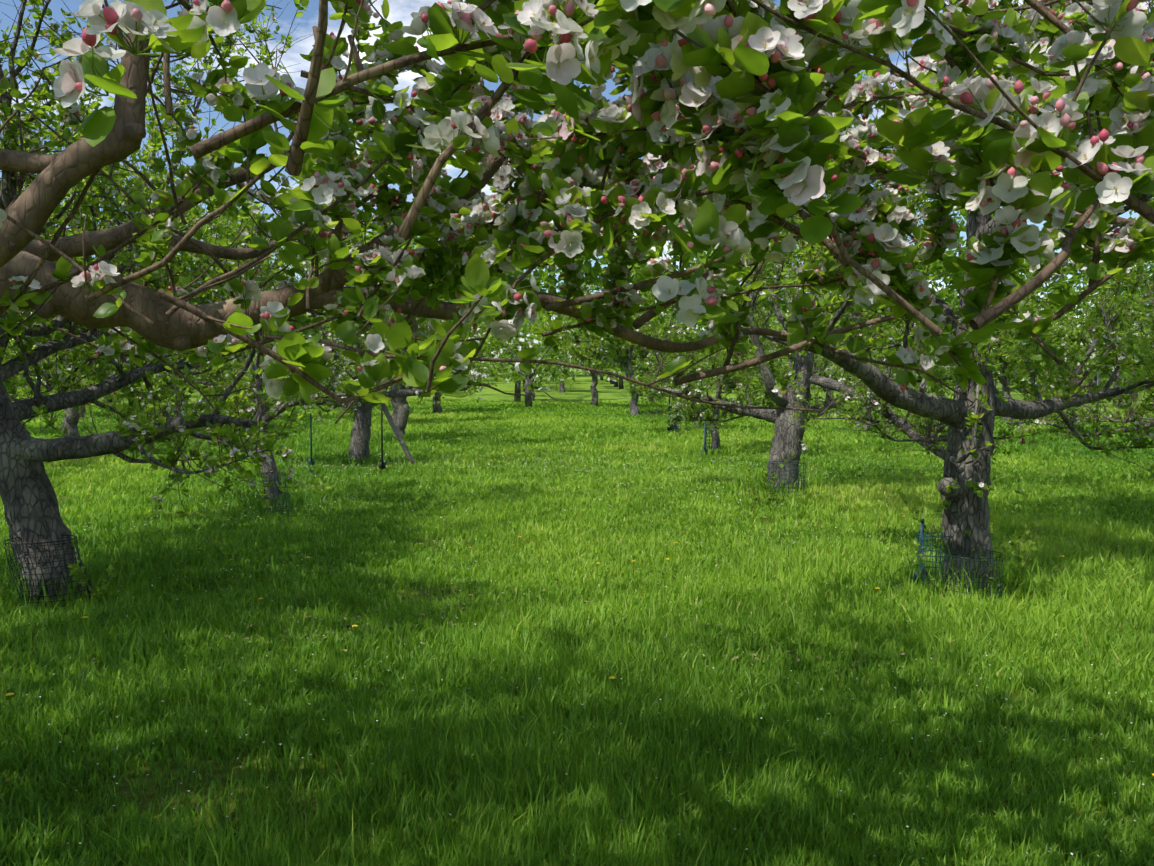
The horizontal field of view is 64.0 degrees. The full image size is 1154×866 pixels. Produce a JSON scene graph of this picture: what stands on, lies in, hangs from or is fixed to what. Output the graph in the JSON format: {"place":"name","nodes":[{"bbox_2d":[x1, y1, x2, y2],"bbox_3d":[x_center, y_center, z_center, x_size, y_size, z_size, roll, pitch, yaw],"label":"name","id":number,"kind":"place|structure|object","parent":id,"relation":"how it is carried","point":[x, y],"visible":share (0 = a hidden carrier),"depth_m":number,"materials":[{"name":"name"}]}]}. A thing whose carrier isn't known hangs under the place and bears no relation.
{"place":"outdoors","nodes":[
{"label":"outdoors","id":0,"kind":"place"},
{"bbox_2d":[0,589,917,693],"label":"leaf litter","id":1,"kind":"object","parent":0,"point":[347,625],"visible":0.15,"depth_m":5.50,"materials":[{"name":"brown plant"}]},
{"bbox_2d":[0,364,1153,865],"bbox_3d":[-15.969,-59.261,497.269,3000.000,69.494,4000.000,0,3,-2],"label":"ground","id":2,"kind":"structure","parent":0,"point":[580,390],"depth_m":4.78,"materials":[{"name":"green plant"}]},
{"bbox_2d":[3,534,93,607],"bbox_3d":[-3.709,0.985,6.501,0.573,0.485,0.425,0,3,-2],"label":"trunk guard","id":3,"kind":"object","parent":2,"relation":"on","point":[22,563],"visible":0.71,"depth_m":6.37,"materials":[{"name":"black metal"}]},
{"bbox_2d":[0,555,115,605],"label":"tree suckers","id":4,"kind":"object","parent":2,"relation":"on","point":[76,571],"visible":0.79,"depth_m":6.37,"materials":[{"name":"green plant"}]},
{"bbox_2d":[9,333,142,417],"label":"tree","id":5,"kind":"object","parent":2,"relation":"on","point":[84,408],"visible":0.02,"depth_m":31.80,"materials":[{"name":"green plant"}]},
{"bbox_2d":[2,239,170,437],"bbox_3d":[-10.664,-1.784,18.809,4.485,4.904,6.572,0,3,-2],"label":"tree","id":6,"kind":"object","parent":2,"relation":"on","point":[10,383],"visible":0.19,"depth_m":18.96,"materials":[{"name":"green plant"}]},
{"bbox_2d":[13,272,280,415],"bbox_3d":[-11.565,-2.203,24.889,4.864,4.790,6.021,3,4,44],"label":"tree","id":7,"kind":"object","parent":2,"relation":"on","point":[203,377],"visible":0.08,"depth_m":25.39,"materials":[{"name":"green plant"}]},
{"bbox_2d":[0,0,331,603],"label":"tree","id":8,"kind":"object","parent":2,"relation":"on","point":[31,513],"visible":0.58,"depth_m":6.70,"materials":[{"name":"green plant"}]},
{"bbox_2d":[104,204,366,504],"bbox_3d":[-3.960,-0.885,11.731,3.458,4.006,2.835,-2,4,-33],"label":"tree","id":9,"kind":"object","parent":2,"relation":"on","point":[343,361],"visible":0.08,"depth_m":11.48,"materials":[{"name":"green plant"}]},
{"bbox_2d":[261,472,291,515],"bbox_3d":[-3.544,0.732,10.892,0.351,0.524,0.279,0,3,-2],"label":"trunk guard","id":10,"kind":"object","parent":2,"relation":"on","point":[276,504],"visible":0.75,"depth_m":10.87,"materials":[{"name":"metal"}]},
{"bbox_2d":[226,314,330,419],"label":"tree","id":11,"kind":"object","parent":2,"relation":"on","point":[316,330],"visible":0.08,"depth_m":32.19,"materials":[{"name":"green plant"}]},
{"bbox_2d":[308,413,314,464],"bbox_3d":[-4.915,0.163,17.057,0.120,1.147,0.040,0,3,-2],"label":"stake","id":12,"kind":"object","parent":2,"relation":"on","point":[311,460],"visible":0.96,"depth_m":17.07,"materials":[{"name":"green paint"}]},
{"bbox_2d":[208,226,494,464],"bbox_3d":[-4.223,-1.629,17.458,5.460,4.859,3.390,-2,4,-35],"label":"tree","id":13,"kind":"object","parent":2,"relation":"on","point":[360,435],"visible":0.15,"depth_m":17.66,"materials":[{"name":"green plant"}]},
{"bbox_2d":[379,403,385,470],"bbox_3d":[-3.489,-0.013,16.503,0.120,1.587,0.040,0,3,-2],"label":"stake","id":14,"kind":"object","parent":2,"relation":"on","point":[382,464],"visible":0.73,"depth_m":16.52,"materials":[{"name":"metal"}]},
{"bbox_2d":[380,403,414,464],"bbox_3d":[-3.526,-0.040,17.979,1.021,1.354,0.090,2,4,35],"label":"wooden prop","id":15,"kind":"object","parent":2,"relation":"on","point":[398,435],"visible":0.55,"depth_m":17.93,"materials":[{"name":"grey wood"}]},
{"bbox_2d":[334,280,468,422],"bbox_3d":[-5.524,-2.597,28.809,4.569,5.841,3.698,0,3,-2],"label":"tree","id":16,"kind":"object","parent":2,"relation":"on","point":[395,410],"depth_m":29.17,"materials":[{"name":"green plant"}]},
{"bbox_2d":[310,294,509,435],"bbox_3d":[-4.024,-1.935,23.091,3.784,4.611,5.235,-2,4,-39],"label":"tree","id":17,"kind":"object","parent":2,"relation":"on","point":[401,419],"visible":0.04,"depth_m":23.11,"materials":[{"name":"green plant"}]},
{"bbox_2d":[390,298,506,412],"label":"tree","id":18,"kind":"object","parent":2,"relation":"on","point":[435,397],"depth_m":34.95,"materials":[{"name":"green plant"}]},
{"bbox_2d":[484,312,577,400],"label":"tree","id":19,"kind":"object","parent":2,"relation":"on","point":[540,318],"visible":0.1,"depth_m":45.70,"materials":[{"name":"green plant"}]},
{"bbox_2d":[6,443,1130,800],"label":"weed flowers","id":20,"kind":"object","parent":2,"relation":"on","point":[564,509],"visible":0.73,"depth_m":11.48,"materials":[{"name":"white plant"}]},
{"bbox_2d":[539,311,605,392],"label":"tree","id":21,"kind":"object","parent":2,"relation":"on","point":[562,389],"visible":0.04,"depth_m":56.72,"materials":[{"name":"green plant"}]},
{"bbox_2d":[1,449,1151,862],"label":"fallen petals","id":22,"kind":"object","parent":2,"relation":"on","point":[535,681],"visible":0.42,"depth_m":5.76,"materials":[{"name":"white plant"}]},
{"bbox_2d":[0,0,1153,423],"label":"tree canopy","id":23,"kind":"object","parent":2,"relation":"on","point":[750,108],"visible":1,"depth_m":1.33,"materials":[{"name":"green plant"}]},
{"bbox_2d":[6,298,1151,407],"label":"orchard tree","id":24,"kind":"object","parent":2,"relation":"on","point":[517,374],"visible":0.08,"depth_m":40.57,"materials":[{"name":"green plant"}]},
{"bbox_2d":[6,430,1153,774],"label":"dandelions","id":25,"kind":"object","parent":2,"relation":"on","point":[520,536],"visible":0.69,"depth_m":7.57,"materials":[{"name":"yellow plant"}]},
{"bbox_2d":[545,282,640,406],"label":"tree","id":26,"kind":"object","parent":2,"relation":"on","point":[595,340],"visible":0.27,"depth_m":39.82,"materials":[{"name":"green plant"}]},
{"bbox_2d":[34,187,1153,374],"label":"background trees","id":27,"kind":"object","parent":2,"relation":"on","point":[947,295],"visible":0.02,"depth_m":114.28,"materials":[{"name":"green plant"}]},
{"bbox_2d":[583,286,683,415],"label":"tree","id":28,"kind":"object","parent":2,"relation":"on","point":[622,349],"visible":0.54,"depth_m":33.34,"materials":[{"name":"green plant"}]},
{"bbox_2d":[667,397,670,430],"bbox_3d":[2.688,-0.521,26.832,0.120,1.147,0.058,0,3,-2],"label":"stake","id":29,"kind":"object","parent":2,"relation":"on","point":[668,428],"visible":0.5,"depth_m":26.82,"materials":[{"name":"metal"}]},
{"bbox_2d":[668,408,680,430],"bbox_3d":[2.868,-0.386,27.060,0.387,0.680,0.369,0,3,-2],"label":"trunk guard","id":30,"kind":"object","parent":2,"relation":"on","point":[676,429],"visible":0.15,"depth_m":26.94,"materials":[{"name":"blue"}]},
{"bbox_2d":[625,305,743,430],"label":"tree","id":31,"kind":"object","parent":2,"relation":"on","point":[642,367],"visible":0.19,"depth_m":26.34,"materials":[{"name":"green plant"}]},
{"bbox_2d":[702,417,707,453],"bbox_3d":[2.828,0.095,20.362,0.120,1.037,0.048,0,3,-2],"label":"stake","id":32,"kind":"object","parent":2,"relation":"on","point":[705,449],"visible":0.71,"depth_m":20.38,"materials":[{"name":"metal"}]},
{"bbox_2d":[706,428,719,450],"bbox_3d":[3.026,0.201,20.588,0.337,0.628,0.372,0,3,-2],"label":"trunk guard","id":33,"kind":"object","parent":2,"relation":"on","point":[709,439],"visible":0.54,"depth_m":20.50,"materials":[{"name":"metal"}]},
{"bbox_2d":[633,241,793,449],"bbox_3d":[3.394,-1.790,20.721,3.676,4.779,3.141,1,3,25],"label":"tree","id":34,"kind":"object","parent":2,"relation":"on","point":[781,377],"visible":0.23,"depth_m":20.08,"materials":[{"name":"green plant"}]},
{"bbox_2d":[743,468,777,503],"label":"tree suckers","id":35,"kind":"object","parent":2,"relation":"on","point":[771,489],"visible":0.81,"depth_m":11.66,"materials":[{"name":"green plant"}]},
{"bbox_2d":[768,461,806,496],"bbox_3d":[2.784,0.649,12.209,0.516,0.526,0.470,0,3,-2],"label":"trunk guard","id":36,"kind":"object","parent":2,"relation":"on","point":[794,474],"visible":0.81,"depth_m":12.16,"materials":[{"name":"metal"}]},
{"bbox_2d":[766,281,850,400],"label":"tree","id":37,"kind":"object","parent":2,"relation":"on","point":[791,358],"visible":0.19,"depth_m":33.73,"materials":[{"name":"green plant"}]},
{"bbox_2d":[611,73,1051,495],"bbox_3d":[3.685,-2.032,11.926,5.046,6.381,7.566,-1,3,-17],"label":"tree","id":38,"kind":"object","parent":2,"relation":"on","point":[787,439],"visible":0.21,"depth_m":12.74,"materials":[{"name":"green plant"}]},
{"bbox_2d":[817,294,945,429],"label":"tree","id":39,"kind":"object","parent":2,"relation":"on","point":[902,327],"visible":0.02,"depth_m":26.04,"materials":[{"name":"green plant"}]},
{"bbox_2d":[637,0,1153,595],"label":"tree","id":40,"kind":"object","parent":2,"relation":"on","point":[965,488],"visible":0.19,"depth_m":6.53,"materials":[{"name":"green plant"}]},
{"bbox_2d":[913,511,928,586],"bbox_3d":[2.506,0.918,6.706,0.120,0.707,0.033,0,3,-2],"label":"stake","id":41,"kind":"object","parent":2,"relation":"on","point":[922,545],"visible":0.48,"depth_m":6.70,"materials":[{"name":"teal metal"}]},
{"bbox_2d":[916,531,949,589],"bbox_3d":[2.585,0.961,6.685,0.251,0.464,0.254,0,3,-2],"label":"trunk guard","id":42,"kind":"object","parent":2,"relation":"on","point":[932,540],"visible":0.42,"depth_m":6.62,"materials":[{"name":"teal"}]},
{"bbox_2d":[934,548,1004,606],"bbox_3d":[2.720,1.019,6.374,0.455,0.383,0.408,0,3,-2],"label":"trunk guard","id":43,"kind":"object","parent":2,"relation":"on","point":[980,561],"visible":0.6,"depth_m":6.25,"materials":[{"name":"metal"}]},
{"bbox_2d":[890,457,1050,599],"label":"tree suckers","id":44,"kind":"object","parent":2,"relation":"on","point":[1013,542],"visible":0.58,"depth_m":6.40,"materials":[{"name":"green plant"}]},
{"bbox_2d":[1020,420,1024,443],"bbox_3d":[10.592,-0.033,21.928,0.120,0.872,0.040,0,3,-2],"label":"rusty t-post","id":45,"kind":"object","parent":2,"relation":"on","point":[1022,441],"visible":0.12,"depth_m":21.95,"materials":[{"name":"brown metal"}]},
{"bbox_2d":[989,272,1085,421],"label":"tree","id":46,"kind":"object","parent":2,"relation":"on","point":[1004,381],"visible":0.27,"depth_m":30.95,"materials":[{"name":"green plant"}]},
{"bbox_2d":[991,263,1153,428],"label":"tree","id":47,"kind":"object","parent":2,"relation":"on","point":[1069,336],"visible":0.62,"depth_m":24.32,"materials":[{"name":"green plant"}]},
{"bbox_2d":[997,210,1153,455],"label":"tree","id":48,"kind":"object","parent":2,"relation":"on","point":[1090,419],"visible":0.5,"depth_m":13.61,"materials":[{"name":"green plant"}]},
{"bbox_2d":[1096,371,1099,431],"bbox_3d":[13.670,-0.692,24.232,0.120,1.862,0.058,0,3,-2],"label":"stake","id":49,"kind":"object","parent":2,"relation":"on","point":[1098,403],"visible":0.29,"depth_m":24.21,"materials":[{"name":"green paint"}]},
{"bbox_2d":[1117,278,1153,374],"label":"tree","id":50,"kind":"object","parent":2,"relation":"on","point":[1134,312],"visible":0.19,"depth_m":32.01,"materials":[{"name":"green plant"}]},
{"bbox_2d":[0,0,1153,329],"label":"sky","id":51,"kind":"structure","parent":0,"point":[400,10],"materials":[{"name":"blue"}]}
]}

